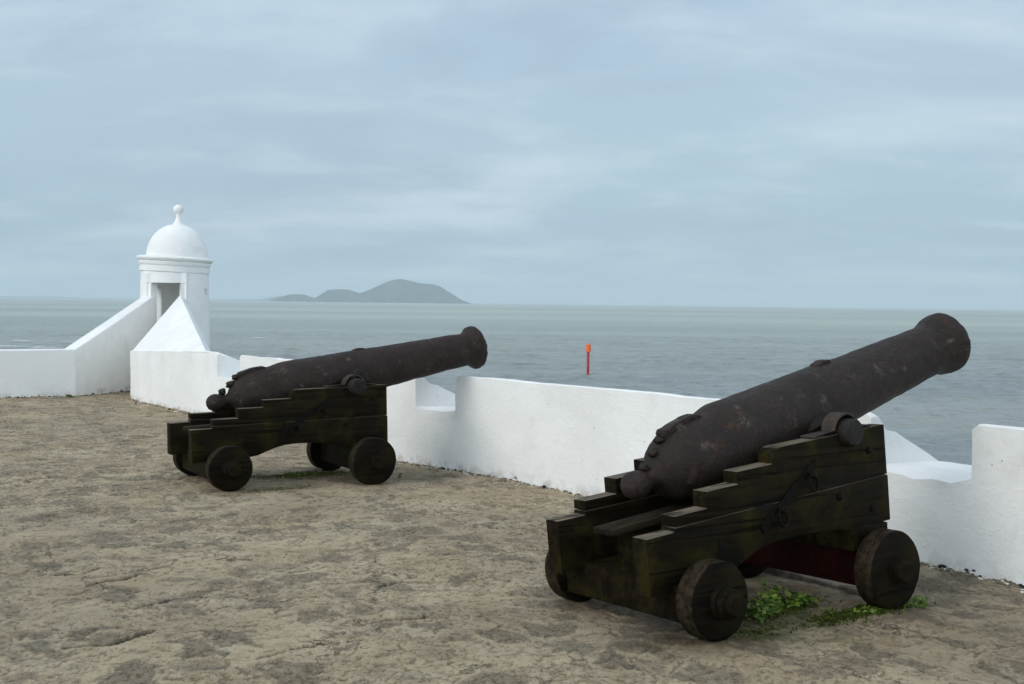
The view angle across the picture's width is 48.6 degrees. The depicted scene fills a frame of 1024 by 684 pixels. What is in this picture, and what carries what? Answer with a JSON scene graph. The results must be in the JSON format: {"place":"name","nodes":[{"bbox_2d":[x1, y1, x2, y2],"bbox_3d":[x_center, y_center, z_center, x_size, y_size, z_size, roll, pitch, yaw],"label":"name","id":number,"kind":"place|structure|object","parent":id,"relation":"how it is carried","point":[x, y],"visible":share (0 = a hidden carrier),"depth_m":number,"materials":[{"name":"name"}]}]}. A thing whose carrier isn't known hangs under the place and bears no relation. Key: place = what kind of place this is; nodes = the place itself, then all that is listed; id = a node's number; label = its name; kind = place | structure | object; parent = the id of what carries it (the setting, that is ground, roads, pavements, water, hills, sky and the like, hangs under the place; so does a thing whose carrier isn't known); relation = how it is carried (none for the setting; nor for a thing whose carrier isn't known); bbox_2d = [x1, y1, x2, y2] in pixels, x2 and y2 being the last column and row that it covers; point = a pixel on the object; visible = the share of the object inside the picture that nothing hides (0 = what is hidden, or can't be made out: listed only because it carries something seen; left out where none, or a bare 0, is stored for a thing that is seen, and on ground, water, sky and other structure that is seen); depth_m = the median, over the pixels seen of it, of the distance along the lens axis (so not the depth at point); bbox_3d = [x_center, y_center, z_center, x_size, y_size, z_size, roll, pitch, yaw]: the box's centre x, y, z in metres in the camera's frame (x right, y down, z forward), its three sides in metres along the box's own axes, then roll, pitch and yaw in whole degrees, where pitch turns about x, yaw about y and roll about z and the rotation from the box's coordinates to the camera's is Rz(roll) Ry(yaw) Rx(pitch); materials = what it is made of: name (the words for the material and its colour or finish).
{"place":"outdoors","nodes":[
{"label":"outdoors","id":0,"kind":"place"},
{"bbox_2d":[0,296,128,298],"bbox_3d":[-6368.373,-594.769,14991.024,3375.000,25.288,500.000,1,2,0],"label":"hills","id":1,"kind":"structure","parent":0,"point":[53,297],"depth_m":14812.87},
{"bbox_2d":[209,299,259,300],"bbox_3d":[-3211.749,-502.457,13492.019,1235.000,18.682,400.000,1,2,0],"label":"hills","id":2,"kind":"structure","parent":0,"point":[235,299],"depth_m":13421.43,"materials":[{"name":"grey"}]},
{"bbox_2d":[245,296,282,300],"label":"hills","id":3,"kind":"structure","parent":0,"point":[269,299],"depth_m":12751.32,"materials":[{"name":"grey"}]},
{"bbox_2d":[270,294,313,301],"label":"hills","id":4,"kind":"structure","parent":0,"point":[295,298],"depth_m":7984.56,"materials":[{"name":"grey"}]},
{"bbox_2d":[304,279,470,303],"bbox_3d":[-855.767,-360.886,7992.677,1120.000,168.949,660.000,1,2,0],"label":"hills","id":5,"kind":"structure","parent":0,"point":[399,291],"depth_m":7743.54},
{"bbox_2d":[0,391,1023,683],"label":"ground","id":6,"kind":"structure","parent":0,"point":[206,583],"depth_m":6.22,"materials":[{"name":"stone"}]},
{"bbox_2d":[0,296,154,397],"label":"parapet wall","id":7,"kind":"structure","parent":6,"relation":"on","point":[96,360],"depth_m":18.86,"materials":[{"name":"white paint"}]},
{"bbox_2d":[136,205,213,348],"bbox_3d":[-6.408,0.644,21.537,1.480,6.483,1.480,1,2,0],"label":"sentry box","id":8,"kind":"object","parent":6,"relation":"on","point":[175,262],"visible":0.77,"depth_m":21.06,"materials":[{"name":"white paint"}]},
{"bbox_2d":[143,272,188,303],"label":"pilasters","id":9,"kind":"structure","parent":8,"relation":"in","point":[146,275],"depth_m":20.94,"materials":[{"name":"white paint"}]},
{"bbox_2d":[256,467,321,475],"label":"stone slab","id":10,"kind":"structure","parent":6,"relation":"on","point":[293,470],"depth_m":10.57,"materials":[{"name":"grey stone"}]},
{"bbox_2d":[283,471,305,475],"bbox_3d":[-2.008,1.214,10.438,0.204,0.044,0.152,1,2,0],"label":"weed","id":11,"kind":"object","parent":6,"relation":"on","point":[289,472],"visible":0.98,"depth_m":10.44,"materials":[{"name":"green plant"}]},
{"bbox_2d":[167,326,487,491],"bbox_3d":[-1.589,0.557,10.507,2.982,1.410,1.381,-1,2,-31],"label":"cannon","id":12,"kind":"object","parent":6,"relation":"on","point":[330,410],"visible":1,"depth_m":10.06,"materials":[{"name":"metal"}]},
{"bbox_2d":[3,390,1023,683],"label":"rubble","id":13,"kind":"object","parent":6,"relation":"on","point":[955,572],"visible":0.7,"depth_m":7.83,"materials":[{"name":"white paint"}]},
{"bbox_2d":[130,295,1023,584],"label":"parapet wall","id":14,"kind":"structure","parent":6,"relation":"on","point":[574,439],"depth_m":9.97,"materials":[{"name":"white paint"}]},
{"bbox_2d":[243,470,935,639],"bbox_3d":[-0.215,1.325,8.164,1.733,0.081,6.254,-1,2,-38],"label":"moss","id":15,"kind":"object","parent":6,"relation":"on","point":[843,615],"visible":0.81,"depth_m":5.94,"materials":[{"name":"green plant"}]},
{"bbox_2d":[545,313,970,641],"bbox_3d":[1.623,0.632,6.455,2.974,1.612,1.380,-1,0,-35],"label":"cannon","id":16,"kind":"object","parent":6,"relation":"on","point":[690,522],"visible":1,"depth_m":5.97,"materials":[{"name":"metal"}]},
{"bbox_2d":[744,590,794,624],"bbox_3d":[1.294,1.379,5.892,0.304,0.142,0.426,2,2,38],"label":"weed","id":17,"kind":"object","parent":6,"relation":"on","point":[771,606],"visible":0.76,"depth_m":5.85,"materials":[{"name":"green plant"}]},
{"bbox_2d":[748,577,818,607],"bbox_3d":[1.443,1.370,6.136,0.383,0.147,0.294,-1,3,-38],"label":"weed","id":18,"kind":"object","parent":6,"relation":"on","point":[798,600],"visible":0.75,"depth_m":6.13,"materials":[{"name":"green plant"}]},
{"bbox_2d":[763,567,859,595],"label":"stone slab","id":19,"kind":"structure","parent":6,"relation":"on","point":[851,589],"depth_m":6.72,"materials":[{"name":"grey stone"}]},
{"bbox_2d":[821,605,903,615],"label":"creeping weeds","id":20,"kind":"object","parent":6,"relation":"on","point":[851,613],"visible":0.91,"depth_m":5.97,"materials":[{"name":"green plant"}]},
{"bbox_2d":[903,595,929,608],"bbox_3d":[2.181,1.421,6.207,0.254,0.073,0.225,1,2,0],"label":"weed","id":21,"kind":"object","parent":6,"relation":"on","point":[917,603],"visible":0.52,"depth_m":6.17,"materials":[{"name":"green plant"}]},
{"bbox_2d":[0,298,1023,464],"bbox_3d":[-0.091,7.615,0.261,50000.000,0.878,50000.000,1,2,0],"label":"sea","id":22,"kind":"structure","parent":0,"point":[720,352],"depth_m":239.12,"materials":[{"name":"liquid"}]},
{"bbox_2d":[0,337,265,346],"bbox_3d":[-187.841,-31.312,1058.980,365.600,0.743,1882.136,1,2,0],"label":"foam","id":23,"kind":"object","parent":22,"relation":"on","point":[75,341],"visible":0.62,"depth_m":198.76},
{"bbox_2d":[586,343,590,374],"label":"channel marker","id":24,"kind":"object","parent":22,"relation":"in","point":[588,348],"visible":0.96,"depth_m":122.37,"materials":[{"name":"red paint"}]},
{"bbox_2d":[0,0,1023,309],"label":"sky","id":25,"kind":"structure","parent":0,"point":[769,153],"materials":[{"name":"blue"}]}
]}

